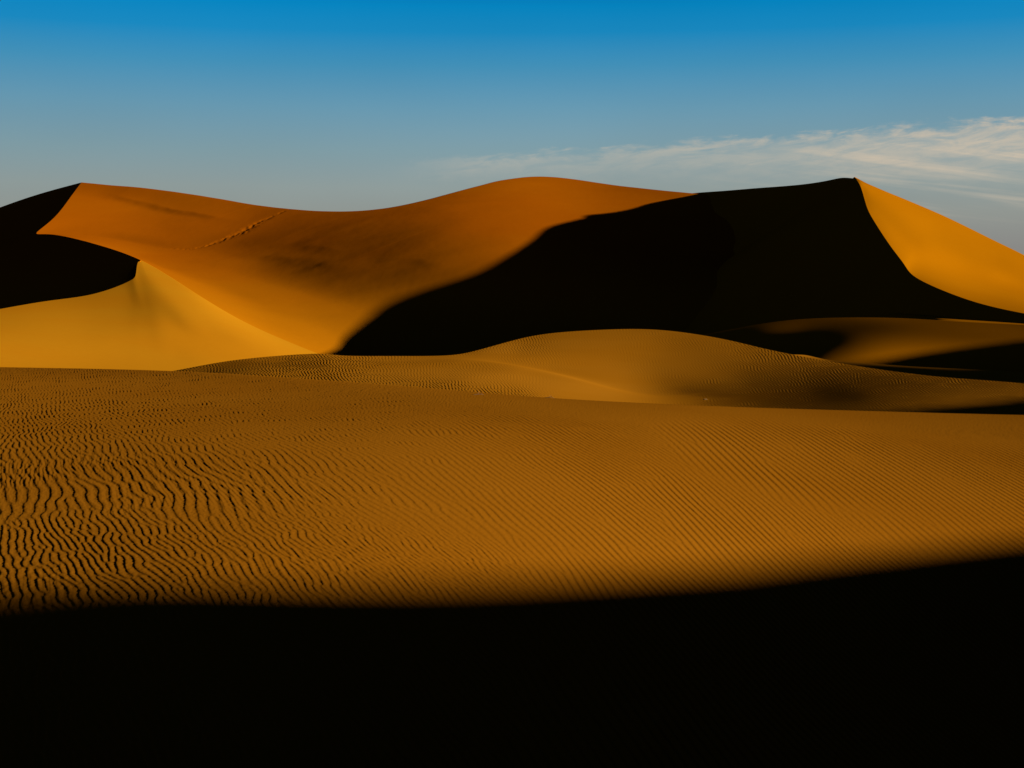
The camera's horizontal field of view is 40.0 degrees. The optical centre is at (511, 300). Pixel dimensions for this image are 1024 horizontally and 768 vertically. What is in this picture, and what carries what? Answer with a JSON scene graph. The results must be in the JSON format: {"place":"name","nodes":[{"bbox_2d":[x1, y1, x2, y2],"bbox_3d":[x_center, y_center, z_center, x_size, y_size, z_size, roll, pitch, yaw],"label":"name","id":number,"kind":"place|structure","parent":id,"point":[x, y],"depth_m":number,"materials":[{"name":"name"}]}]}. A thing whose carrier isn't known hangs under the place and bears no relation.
{"place":"outdoors","nodes":[
{"label":"outdoors","id":0,"kind":"place"},
{"bbox_2d":[0,261,317,370],"bbox_3d":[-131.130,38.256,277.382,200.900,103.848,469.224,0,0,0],"label":"golden dune","id":1,"kind":"structure","parent":0,"point":[148,317],"depth_m":277.50,"materials":[{"name":"orange sand"}]},
{"bbox_2d":[0,177,735,355],"bbox_3d":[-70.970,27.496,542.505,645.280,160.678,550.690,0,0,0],"label":"dune","id":2,"kind":"structure","parent":0,"point":[481,267],"depth_m":471.14,"materials":[{"name":"orange sand"}]},
{"bbox_2d":[0,367,1023,767],"bbox_3d":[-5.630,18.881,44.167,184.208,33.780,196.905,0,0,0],"label":"dune","id":3,"kind":"structure","parent":0,"point":[220,571],"depth_m":13.01,"materials":[{"name":"brown sand"}]},
{"bbox_2d":[0,0,1023,254],"label":"sky","id":4,"kind":"structure","parent":0,"point":[311,105],"materials":[{"name":"blue"}]},
{"bbox_2d":[175,329,1023,414],"bbox_3d":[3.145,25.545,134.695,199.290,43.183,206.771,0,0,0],"label":"dune","id":5,"kind":"structure","parent":0,"point":[648,366],"depth_m":128.23,"materials":[{"name":"brown sand"}]},
{"bbox_2d":[684,177,1023,334],"bbox_3d":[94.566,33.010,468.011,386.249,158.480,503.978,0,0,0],"label":"great dune","id":6,"kind":"structure","parent":0,"point":[854,247],"depth_m":383.10,"materials":[{"name":"orange sand"}]},
{"bbox_2d":[704,313,1023,371],"bbox_3d":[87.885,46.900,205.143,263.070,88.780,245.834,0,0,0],"label":"bowl dune","id":7,"kind":"structure","parent":0,"point":[905,339],"depth_m":234.30,"materials":[{"name":"brown sand"}]},
{"bbox_2d":[797,355,1023,382],"bbox_3d":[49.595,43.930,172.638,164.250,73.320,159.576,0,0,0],"label":"ridge","id":8,"kind":"structure","parent":0,"point":[1006,376],"depth_m":168.95,"materials":[{"name":"brown sand"}]}
]}

